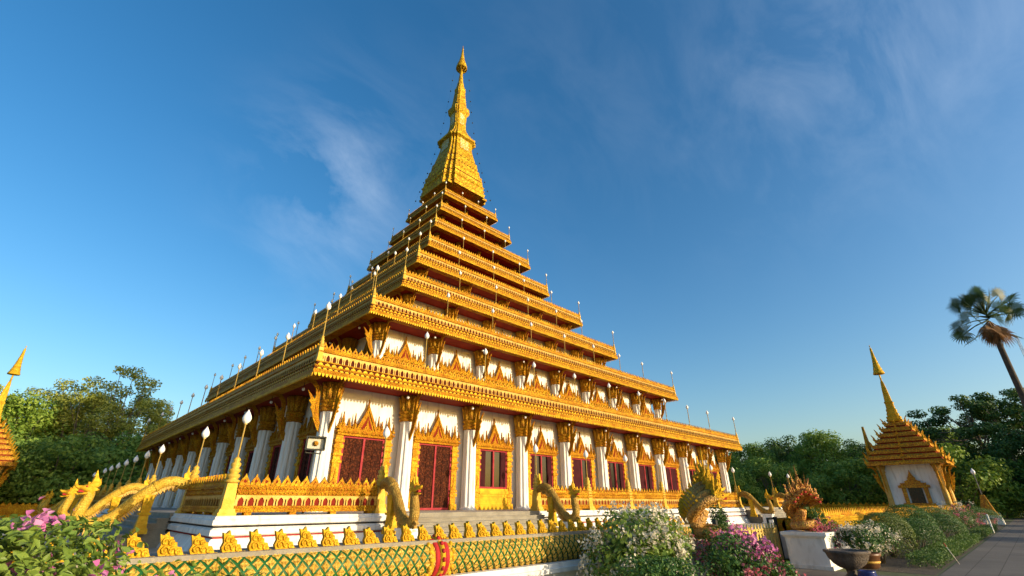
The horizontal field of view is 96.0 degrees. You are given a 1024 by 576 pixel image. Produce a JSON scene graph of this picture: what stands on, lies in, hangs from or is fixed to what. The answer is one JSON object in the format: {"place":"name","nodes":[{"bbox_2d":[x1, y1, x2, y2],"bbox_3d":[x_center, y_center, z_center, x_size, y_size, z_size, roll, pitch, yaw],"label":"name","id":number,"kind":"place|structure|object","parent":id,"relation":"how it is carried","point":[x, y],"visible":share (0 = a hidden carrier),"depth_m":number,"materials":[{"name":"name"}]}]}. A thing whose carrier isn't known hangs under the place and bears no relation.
{"place":"outdoors","nodes":[
{"label":"outdoors","id":0,"kind":"place"},
{"bbox_2d":[0,518,773,556],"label":"courtyard","id":1,"kind":"structure","parent":0,"point":[152,550],"depth_m":32.74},
{"bbox_2d":[0,346,26,486],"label":"temple pavilion","id":2,"kind":"structure","parent":1,"relation":"on","point":[8,460],"depth_m":57.69,"materials":[{"name":"gold metal"}]},
{"bbox_2d":[0,502,90,517],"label":"boundary wall","id":3,"kind":"structure","parent":1,"relation":"on","point":[7,510],"depth_m":59.21,"materials":[{"name":"gold metal"}]},
{"bbox_2d":[76,511,174,549],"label":"stone steps","id":4,"kind":"structure","parent":1,"relation":"on","point":[157,522],"depth_m":19.73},
{"bbox_2d":[56,475,149,521],"bbox_3d":[-22.764,11.775,25.712,3.946,2.711,0.520,22,-33,-39],"label":"naga stair rail","id":5,"kind":"object","parent":4,"relation":"attached to","point":[112,499],"visible":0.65,"depth_m":25.55,"materials":[{"name":"gold metal"}]},
{"bbox_2d":[70,465,191,535],"bbox_3d":[-15.734,8.708,19.140,3.946,2.711,0.520,22,-33,-39],"label":"naga stair rail","id":6,"kind":"object","parent":4,"relation":"attached to","point":[143,498],"visible":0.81,"depth_m":18.95,"materials":[{"name":"gold metal"}]},
{"bbox_2d":[394,511,558,535],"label":"stone steps","id":7,"kind":"structure","parent":1,"relation":"on","point":[429,520],"depth_m":22.27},
{"bbox_2d":[380,465,422,538],"bbox_3d":[-4.700,8.989,19.094,0.560,3.260,3.270,22,-33,-39],"label":"naga stair rail","id":8,"kind":"object","parent":7,"relation":"attached to","point":[396,513],"visible":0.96,"depth_m":18.78,"materials":[{"name":"brown metal"}]},
{"bbox_2d":[536,474,580,528],"bbox_3d":[2.551,11.962,25.464,0.560,3.260,3.270,22,-33,-39],"label":"naga stair rail","id":9,"kind":"object","parent":7,"relation":"attached to","point":[555,504],"visible":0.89,"depth_m":25.24,"materials":[{"name":"brown metal"}]},
{"bbox_2d":[708,504,730,530],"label":"potted shrub","id":10,"kind":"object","parent":1,"relation":"on","point":[719,517],"depth_m":14.39,"materials":[{"name":"green plant"}]},
{"bbox_2d":[738,486,774,523],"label":"naga stair rail","id":11,"kind":"object","parent":1,"relation":"on","point":[765,513],"visible":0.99,"depth_m":43.13,"materials":[{"name":"brown metal"}]},
{"bbox_2d":[745,507,785,522],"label":"stone steps","id":12,"kind":"structure","parent":1,"relation":"on","point":[779,512],"depth_m":44.46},
{"bbox_2d":[743,502,888,508],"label":"side boundary wall","id":13,"kind":"structure","parent":1,"relation":"on","point":[823,505],"depth_m":60.01,"materials":[{"name":"gold metal"}]},
{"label":"stone steps","id":14,"kind":"object","parent":1,"relation":"on","visible":0},
{"bbox_2d":[38,489,95,514],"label":"naga stair rail","id":15,"kind":"object","parent":14,"relation":"attached to","point":[48,497],"visible":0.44,"depth_m":43.48,"materials":[{"name":"gold metal"}]},
{"bbox_2d":[91,507,781,550],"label":"temple terrace","id":16,"kind":"structure","parent":0,"point":[182,528],"depth_m":17.92,"materials":[{"name":"white paint"}]},
{"bbox_2d":[90,490,139,509],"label":"gold balustrade","id":17,"kind":"object","parent":16,"relation":"on","point":[103,494],"visible":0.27,"depth_m":40.57,"materials":[{"name":"paint"}]},
{"bbox_2d":[175,426,209,512],"bbox_3d":[-14.316,8.173,20.907,0.600,3.673,0.600,22,-33,-39],"label":"lotus bud lamp","id":18,"kind":"object","parent":16,"relation":"on","point":[195,471],"visible":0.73,"depth_m":20.73,"materials":[{"name":"gold metal"}]},
{"bbox_2d":[181,473,228,514],"bbox_3d":[-12.229,8.293,18.472,0.405,1.395,5.595,22,-33,-39],"label":"gold balustrade","id":19,"kind":"object","parent":16,"relation":"on","point":[203,494],"visible":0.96,"depth_m":18.21,"materials":[{"name":"metal"}]},
{"bbox_2d":[212,410,251,515],"bbox_3d":[-10.139,6.351,17.004,0.600,3.673,0.600,22,-33,-39],"label":"lotus bud lamp","id":20,"kind":"object","parent":16,"relation":"on","point":[227,502],"visible":1,"depth_m":16.50,"materials":[{"name":"gold metal"}]},
{"bbox_2d":[234,473,377,514],"bbox_3d":[-7.984,8.265,18.413,5.595,1.395,0.405,22,-33,-39],"label":"gold balustrade","id":21,"kind":"object","parent":16,"relation":"on","point":[255,494],"visible":1,"depth_m":18.05,"materials":[{"name":"metal"}]},
{"bbox_2d":[302,436,326,512],"bbox_3d":[-8.951,8.255,20.476,0.840,3.160,0.462,11,-27,-22],"label":"floodlight","id":22,"kind":"object","parent":16,"relation":"on","point":[313,444],"visible":0.96,"depth_m":20.90,"materials":[{"name":"metal"}]},
{"bbox_2d":[372,426,389,513],"bbox_3d":[-5.831,8.117,20.788,0.600,3.673,0.600,22,-33,-39],"label":"lotus bud lamp","id":23,"kind":"object","parent":16,"relation":"on","point":[380,505],"visible":0.78,"depth_m":20.26,"materials":[{"name":"gold metal"}]},
{"bbox_2d":[136,48,742,511],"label":"tiered temple","id":24,"kind":"structure","parent":16,"relation":"on","point":[454,354],"depth_m":38.34,"materials":[{"name":"gold metal"}]},
{"bbox_2d":[222,437,235,475],"bbox_3d":[-21.975,13.923,36.005,0.450,6.023,3.726,22,-33,-39],"label":"window","id":25,"kind":"structure","parent":24,"relation":"in","point":[228,453],"depth_m":36.92,"materials":[{"name":"red paint"}]},
{"bbox_2d":[240,427,258,480],"bbox_3d":[-18.495,12.404,32.751,0.450,6.023,3.726,22,-33,-39],"label":"window","id":26,"kind":"structure","parent":24,"relation":"in","point":[250,447],"depth_m":33.56,"materials":[{"name":"red paint"}]},
{"bbox_2d":[264,414,286,482],"bbox_3d":[-15.015,10.886,29.498,0.450,6.023,3.726,22,-33,-39],"label":"door","id":27,"kind":"structure","parent":24,"relation":"in","point":[275,443],"depth_m":30.21,"materials":[{"name":"red paint"}]},
{"bbox_2d":[293,399,320,482],"bbox_3d":[-11.535,9.368,26.245,0.450,6.023,3.726,22,-33,-39],"label":"door","id":28,"kind":"structure","parent":24,"relation":"in","point":[302,465],"depth_m":26.88,"materials":[{"name":"red paint"}]},
{"bbox_2d":[324,399,394,511],"bbox_3d":[-8.445,9.347,26.202,3.726,6.023,0.450,22,-33,-39],"label":"door","id":29,"kind":"structure","parent":24,"relation":"in","point":[358,449],"depth_m":26.17,"materials":[{"name":"red paint"}]},
{"bbox_2d":[384,337,424,367],"bbox_3d":[-8.335,6.263,35.444,3.726,5.351,0.450,22,-33,-39],"label":"window","id":30,"kind":"structure","parent":24,"relation":"in","point":[405,354],"depth_m":35.86,"materials":[{"name":"gold paint"}]},
{"bbox_2d":[408,410,460,509],"bbox_3d":[-4.855,10.819,29.355,3.726,6.023,0.450,22,-33,-39],"label":"door","id":31,"kind":"structure","parent":24,"relation":"in","point":[434,454],"depth_m":29.19,"materials":[{"name":"red paint"}]},
{"bbox_2d":[438,350,473,377],"bbox_3d":[-4.745,7.735,38.597,3.726,5.351,0.450,22,-33,-39],"label":"window","id":32,"kind":"structure","parent":24,"relation":"in","point":[455,366],"depth_m":39.03,"materials":[{"name":"gold paint"}]},
{"bbox_2d":[475,419,513,509],"bbox_3d":[-1.265,12.291,32.509,3.726,6.023,0.450,22,-33,-39],"label":"window","id":33,"kind":"structure","parent":24,"relation":"in","point":[493,466],"depth_m":32.30,"materials":[{"name":"gold paint"}]},
{"bbox_2d":[485,361,514,386],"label":"window","id":34,"kind":"structure","parent":24,"relation":"in","point":[499,377],"depth_m":42.28,"materials":[{"name":"gold paint"}]},
{"bbox_2d":[525,371,550,393],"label":"pediment","id":35,"kind":"structure","parent":24,"relation":"in","point":[538,387],"depth_m":45.48,"materials":[{"name":"gold paint"}]},
{"bbox_2d":[527,426,558,507],"bbox_3d":[2.325,13.763,35.662,3.726,6.023,0.450,22,-33,-39],"label":"window","id":36,"kind":"structure","parent":24,"relation":"in","point":[546,465],"depth_m":35.95,"materials":[{"name":"gold paint"}]},
{"bbox_2d":[560,379,581,401],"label":"pediment","id":37,"kind":"structure","parent":24,"relation":"in","point":[569,393],"depth_m":48.68,"materials":[{"name":"gold paint"}]},
{"bbox_2d":[570,432,595,489],"bbox_3d":[5.915,15.235,38.816,3.726,6.023,0.450,22,-33,-39],"label":"window","id":38,"kind":"structure","parent":24,"relation":"in","point":[578,461],"depth_m":39.12,"materials":[{"name":"red paint"}]},
{"bbox_2d":[590,387,608,406],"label":"window","id":39,"kind":"structure","parent":24,"relation":"in","point":[597,399],"depth_m":51.83,"materials":[{"name":"gold paint"}]},
{"bbox_2d":[607,437,628,490],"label":"window","id":40,"kind":"structure","parent":24,"relation":"in","point":[616,466],"depth_m":42.26,"materials":[{"name":"red paint"}]},
{"bbox_2d":[638,445,656,490],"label":"window","id":41,"kind":"structure","parent":24,"relation":"in","point":[646,465],"depth_m":45.52,"materials":[{"name":"red paint"}]},
{"bbox_2d":[665,445,680,507],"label":"window","id":42,"kind":"structure","parent":24,"relation":"in","point":[671,467],"depth_m":48.69,"materials":[{"name":"red paint"}]},
{"bbox_2d":[529,444,543,510],"bbox_3d":[1.421,11.090,27.158,0.600,3.673,0.600,22,-33,-39],"label":"lotus bud lamp","id":43,"kind":"object","parent":16,"relation":"on","point":[536,501],"visible":0.91,"depth_m":26.60,"materials":[{"name":"gold metal"}]},
{"bbox_2d":[583,450,595,509],"bbox_3d":[4.939,12.533,30.249,0.600,3.673,0.600,22,-33,-39],"label":"lotus bud lamp","id":44,"kind":"object","parent":16,"relation":"on","point":[587,481],"visible":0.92,"depth_m":29.85,"materials":[{"name":"gold metal"}]},
{"bbox_2d":[623,455,635,508],"bbox_3d":[8.313,13.916,33.213,0.600,3.673,0.600,22,-33,-39],"label":"lotus bud lamp","id":45,"kind":"object","parent":16,"relation":"on","point":[628,486],"visible":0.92,"depth_m":32.89,"materials":[{"name":"gold metal"}]},
{"bbox_2d":[541,485,740,510],"bbox_3d":[11.690,16.331,35.694,28.194,1.395,0.405,22,-33,-39],"label":"gold balustrade","id":46,"kind":"object","parent":16,"relation":"on","point":[603,497],"visible":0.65,"depth_m":31.90,"materials":[{"name":"metal"}]},
{"bbox_2d":[0,0,1023,502],"label":"sky","id":47,"kind":"structure","parent":0,"point":[753,197],"materials":[{"name":"blue"}]},
{"bbox_2d":[785,568,887,575],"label":"gate path","id":48,"kind":"structure","parent":0,"point":[810,572],"depth_m":12.38,"materials":[{"name":"concrete"}]},
{"bbox_2d":[712,517,785,562],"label":"metal gate","id":49,"kind":"structure","parent":48,"relation":"on","point":[772,534],"depth_m":14.24,"materials":[{"name":"gold metal"}]},
{"bbox_2d":[822,548,870,575],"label":"stone urn","id":50,"kind":"object","parent":48,"relation":"on","point":[850,561],"visible":0.99,"depth_m":11.25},
{"bbox_2d":[784,513,1021,575],"bbox_3d":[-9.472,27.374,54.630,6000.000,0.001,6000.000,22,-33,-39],"label":"ground","id":51,"kind":"structure","parent":0,"point":[1008,519],"depth_m":12.84,"materials":[{"name":"concrete"}]},
{"bbox_2d":[0,429,60,500],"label":"bushy tree","id":52,"kind":"object","parent":51,"relation":"on","point":[45,473],"visible":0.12,"depth_m":63.88,"materials":[{"name":"green plant"}]},
{"bbox_2d":[0,438,76,505],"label":"bushy tree","id":53,"kind":"object","parent":51,"relation":"on","point":[41,462],"visible":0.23,"depth_m":63.05,"materials":[{"name":"green plant"}]},
{"bbox_2d":[1,389,84,474],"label":"broadleaf tree","id":54,"kind":"object","parent":51,"relation":"on","point":[25,424],"visible":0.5,"depth_m":74.26,"materials":[{"name":"green plant"}]},
{"bbox_2d":[4,378,105,438],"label":"broadleaf tree","id":55,"kind":"object","parent":51,"relation":"on","point":[48,393],"visible":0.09,"depth_m":87.34,"materials":[{"name":"green plant"}]},
{"bbox_2d":[0,431,149,505],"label":"bushy tree","id":56,"kind":"object","parent":51,"relation":"on","point":[55,447],"visible":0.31,"depth_m":64.31,"materials":[{"name":"green plant"}]},
{"bbox_2d":[28,388,126,443],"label":"broadleaf tree","id":57,"kind":"object","parent":51,"relation":"on","point":[112,432],"visible":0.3,"depth_m":80.27,"materials":[{"name":"green plant"}]},
{"bbox_2d":[31,442,149,505],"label":"bushy tree","id":58,"kind":"object","parent":51,"relation":"on","point":[67,469],"visible":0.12,"depth_m":67.24,"materials":[{"name":"green plant"}]},
{"bbox_2d":[49,430,151,492],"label":"bushy tree","id":59,"kind":"object","parent":51,"relation":"on","point":[131,443],"visible":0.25,"depth_m":66.55,"materials":[{"name":"green plant"}]},
{"bbox_2d":[42,365,171,450],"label":"broadleaf tree","id":60,"kind":"object","parent":51,"relation":"on","point":[152,427],"visible":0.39,"depth_m":87.64,"materials":[{"name":"green plant"}]},
{"bbox_2d":[0,496,252,575],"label":"flowering bush","id":61,"kind":"object","parent":51,"relation":"on","point":[25,531],"visible":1,"depth_m":2.31,"materials":[{"name":"green plant"}]},
{"bbox_2d":[109,395,174,445],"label":"broadleaf tree","id":62,"kind":"object","parent":51,"relation":"on","point":[160,405],"visible":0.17,"depth_m":94.68,"materials":[{"name":"green plant"}]},
{"bbox_2d":[11,516,698,575],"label":"naga wall","id":63,"kind":"structure","parent":51,"relation":"on","point":[543,550],"depth_m":5.52,"materials":[{"name":"gold ceramic"}]},
{"bbox_2d":[576,500,696,575],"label":"flowering bush","id":64,"kind":"object","parent":51,"relation":"on","point":[647,532],"visible":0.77,"depth_m":6.87,"materials":[{"name":"green plant"}]},
{"bbox_2d":[611,555,709,575],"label":"green bush","id":65,"kind":"object","parent":51,"relation":"on","point":[661,566],"visible":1,"depth_m":5.88,"materials":[{"name":"green plant"}]},
{"bbox_2d":[693,539,715,575],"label":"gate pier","id":66,"kind":"structure","parent":51,"relation":"on","point":[705,572],"depth_m":9.83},
{"bbox_2d":[678,449,729,539],"bbox_3d":[4.336,4.773,10.746,0.996,1.993,1.194,3,-25,-6],"label":"naga statue","id":67,"kind":"object","parent":66,"relation":"on","point":[703,492],"visible":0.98,"depth_m":10.39,"materials":[{"name":"gold metal"}]},
{"bbox_2d":[683,521,746,575],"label":"flowering bush","id":68,"kind":"object","parent":51,"relation":"on","point":[710,532],"visible":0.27,"depth_m":9.60,"materials":[{"name":"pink plant"}]},
{"bbox_2d":[693,520,778,575],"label":"flowering bush","id":69,"kind":"object","parent":51,"relation":"on","point":[737,549],"visible":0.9,"depth_m":8.57,"materials":[{"name":"green plant"}]},
{"bbox_2d":[721,477,767,504],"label":"bushy tree","id":70,"kind":"object","parent":51,"relation":"on","point":[756,493],"visible":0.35,"depth_m":73.17,"materials":[{"name":"green plant"}]},
{"bbox_2d":[719,441,782,489],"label":"broadleaf tree","id":71,"kind":"object","parent":51,"relation":"on","point":[752,449],"visible":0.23,"depth_m":87.00,"materials":[{"name":"green plant"}]},
{"bbox_2d":[728,456,801,503],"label":"bushy tree","id":72,"kind":"object","parent":51,"relation":"on","point":[760,468],"visible":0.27,"depth_m":77.52,"materials":[{"name":"green plant"}]},
{"bbox_2d":[741,554,805,575],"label":"flowering bush","id":73,"kind":"object","parent":51,"relation":"on","point":[777,567],"visible":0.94,"depth_m":8.24,"materials":[{"name":"pink plant"}]},
{"bbox_2d":[761,435,820,482],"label":"broadleaf tree","id":74,"kind":"object","parent":51,"relation":"on","point":[779,450],"visible":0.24,"depth_m":92.03,"materials":[{"name":"green plant"}]},
{"bbox_2d":[780,530,842,570],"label":"gate pier","id":75,"kind":"structure","parent":51,"relation":"on","point":[805,550],"depth_m":13.29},
{"bbox_2d":[781,465,822,531],"bbox_3d":[8.774,6.434,14.142,1.188,1.854,0.926,4,-25,-9],"label":"naga statue","id":76,"kind":"object","parent":75,"relation":"on","point":[799,492],"visible":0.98,"depth_m":13.96,"materials":[{"name":"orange metal"}]},
{"bbox_2d":[797,504,825,530],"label":"green bush","id":77,"kind":"object","parent":75,"relation":"on","point":[813,514],"visible":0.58,"depth_m":13.99,"materials":[{"name":"green plant"}]},
{"bbox_2d":[782,428,871,502],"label":"broadleaf tree","id":78,"kind":"object","parent":51,"relation":"on","point":[824,450],"visible":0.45,"depth_m":82.91,"materials":[{"name":"green plant"}]},
{"bbox_2d":[802,456,888,505],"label":"bushy tree","id":79,"kind":"object","parent":51,"relation":"on","point":[858,469],"visible":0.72,"depth_m":66.65,"materials":[{"name":"green plant"}]},
{"bbox_2d":[835,438,879,497],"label":"broadleaf tree","id":80,"kind":"object","parent":51,"relation":"on","point":[861,445],"visible":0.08,"depth_m":85.48,"materials":[{"name":"green plant"}]},
{"bbox_2d":[777,505,972,562],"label":"naga wall","id":81,"kind":"structure","parent":51,"relation":"on","point":[840,515],"depth_m":18.19,"materials":[{"name":"gold metal"}]},
{"bbox_2d":[861,522,1009,574],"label":"flower bed","id":82,"kind":"object","parent":51,"relation":"on","point":[896,564],"visible":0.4,"depth_m":14.05,"materials":[{"name":"plant"}]},
{"bbox_2d":[805,517,842,547],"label":"flowering bush","id":83,"kind":"object","parent":82,"relation":"on","point":[821,527],"visible":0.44,"depth_m":13.74,"materials":[{"name":"pink plant"}]},
{"bbox_2d":[862,552,880,568],"bbox_3d":[10.257,7.891,13.360,0.800,0.400,0.788,22,-33,-39],"label":"glazed pot","id":84,"kind":"object","parent":82,"relation":"on","point":[874,562],"visible":0.46,"depth_m":13.07,"materials":[{"name":"brown ceramic"}]},
{"bbox_2d":[834,522,884,552],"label":"flowering bush","id":85,"kind":"object","parent":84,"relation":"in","point":[859,538],"visible":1,"depth_m":13.35,"materials":[{"name":"white plant"}]},
{"bbox_2d":[845,519,902,563],"bbox_3d":[11.388,8.035,14.636,1.663,1.246,1.683,2,-25,-5],"label":"flowering bush","id":86,"kind":"object","parent":82,"relation":"on","point":[887,545],"visible":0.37,"depth_m":14.35,"materials":[{"name":"green plant"}]},
{"bbox_2d":[860,512,918,557],"bbox_3d":[13.243,8.690,16.260,1.918,1.431,1.538,22,-33,-39],"label":"clipped bush","id":87,"kind":"object","parent":82,"relation":"on","point":[889,517],"visible":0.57,"depth_m":15.95,"materials":[{"name":"green plant"}]},
{"bbox_2d":[880,504,938,548],"bbox_3d":[16.677,9.983,19.321,2.347,1.678,1.895,22,-33,-39],"label":"clipped bush","id":88,"kind":"object","parent":82,"relation":"on","point":[906,513],"visible":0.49,"depth_m":19.13,"materials":[{"name":"green plant"}]},
{"bbox_2d":[888,518,947,553],"bbox_3d":[14.660,9.067,16.823,2.249,1.231,1.805,22,-33,-39],"label":"clipped bush","id":89,"kind":"object","parent":82,"relation":"on","point":[920,522],"visible":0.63,"depth_m":16.34,"materials":[{"name":"green plant"}]},
{"bbox_2d":[908,507,963,536],"bbox_3d":[21.999,12.233,23.974,2.679,1.541,2.161,22,-33,-39],"label":"clipped bush","id":90,"kind":"object","parent":82,"relation":"on","point":[946,512],"visible":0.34,"depth_m":23.81,"materials":[{"name":"green plant"}]},
{"bbox_2d":[913,513,969,541],"bbox_3d":[19.467,11.005,21.067,2.571,1.310,2.066,22,-33,-39],"label":"clipped bush","id":91,"kind":"object","parent":82,"relation":"on","point":[952,526],"visible":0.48,"depth_m":20.56,"materials":[{"name":"green plant"}]},
{"bbox_2d":[904,524,997,568],"bbox_3d":[22.764,12.354,22.888,30.648,0.376,0.827,22,-33,-39],"label":"hedge","id":92,"kind":"object","parent":82,"relation":"on","point":[956,547],"visible":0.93,"depth_m":16.13,"materials":[{"name":"green plant"}]},
{"bbox_2d":[924,500,977,531],"bbox_3d":[28.879,14.981,30.337,3.469,1.945,2.901,22,-33,-39],"label":"flowering bush","id":93,"kind":"object","parent":82,"relation":"on","point":[959,503],"visible":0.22,"depth_m":30.11,"materials":[{"name":"green plant"}]},
{"bbox_2d":[934,507,982,533],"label":"flowering bush","id":94,"kind":"object","parent":82,"relation":"on","point":[964,519],"visible":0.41,"depth_m":26.41,"materials":[{"name":"green plant"}]},
{"bbox_2d":[946,504,999,528],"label":"flowering bush","id":95,"kind":"object","parent":82,"relation":"on","point":[978,513],"visible":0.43,"depth_m":33.44,"materials":[{"name":"green plant"}]},
{"bbox_2d":[952,507,1003,524],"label":"clipped bush","id":96,"kind":"object","parent":82,"relation":"on","point":[996,514],"visible":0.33,"depth_m":36.73,"materials":[{"name":"green plant"}]},
{"bbox_2d":[970,468,1005,524],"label":"lamp post","id":97,"kind":"object","parent":82,"relation":"on","point":[984,502],"visible":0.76,"depth_m":41.39,"materials":[{"name":"gold metal"}]},
{"bbox_2d":[871,442,1023,517],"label":"bushy tree","id":98,"kind":"object","parent":51,"relation":"on","point":[987,474],"visible":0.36,"depth_m":57.37,"materials":[{"name":"green plant"}]},
{"bbox_2d":[921,424,989,503],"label":"broadleaf tree","id":99,"kind":"object","parent":51,"relation":"on","point":[946,439],"visible":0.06,"depth_m":78.05,"materials":[{"name":"green plant"}]},
{"bbox_2d":[905,391,1023,453],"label":"rain tree","id":100,"kind":"object","parent":51,"relation":"on","point":[978,430],"visible":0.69,"depth_m":72.10,"materials":[{"name":"green plant"}]},
{"bbox_2d":[947,438,1018,486],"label":"broadleaf tree","id":101,"kind":"object","parent":51,"relation":"on","point":[973,448],"visible":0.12,"depth_m":68.66,"materials":[{"name":"green plant"}]},
{"bbox_2d":[946,285,1023,405],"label":"fan palm","id":102,"kind":"object","parent":51,"relation":"on","point":[993,334],"visible":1,"depth_m":60.68,"materials":[{"name":"green plant"}]},
{"bbox_2d":[951,388,1023,442],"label":"rain tree","id":103,"kind":"object","parent":51,"relation":"on","point":[982,405],"visible":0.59,"depth_m":70.13,"materials":[{"name":"green plant"}]},
{"bbox_2d":[956,482,1023,517],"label":"bushy tree","id":104,"kind":"object","parent":51,"relation":"on","point":[1012,513],"visible":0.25,"depth_m":57.98,"materials":[{"name":"green plant"}]},
{"bbox_2d":[978,426,1023,501],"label":"broadleaf tree","id":105,"kind":"object","parent":51,"relation":"on","point":[1009,446],"visible":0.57,"depth_m":62.20,"materials":[{"name":"green plant"}]},
{"bbox_2d":[987,454,1023,516],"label":"bushy tree","id":106,"kind":"object","parent":51,"relation":"on","point":[1019,471],"visible":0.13,"depth_m":60.12,"materials":[{"name":"green plant"}]},
{"bbox_2d":[861,345,956,505],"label":"temple pavilion","id":107,"kind":"structure","parent":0,"point":[910,463],"depth_m":54.14,"materials":[{"name":"gold metal"}]},
{"bbox_2d":[898,470,936,504],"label":"window","id":108,"kind":"structure","parent":107,"relation":"in","point":[914,486],"depth_m":52.77,"materials":[{"name":"gold metal"}]},
{"bbox_2d":[940,515,1023,575],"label":"path","id":109,"kind":"structure","parent":0,"point":[1000,552],"depth_m":15.84,"materials":[{"name":"concrete"}]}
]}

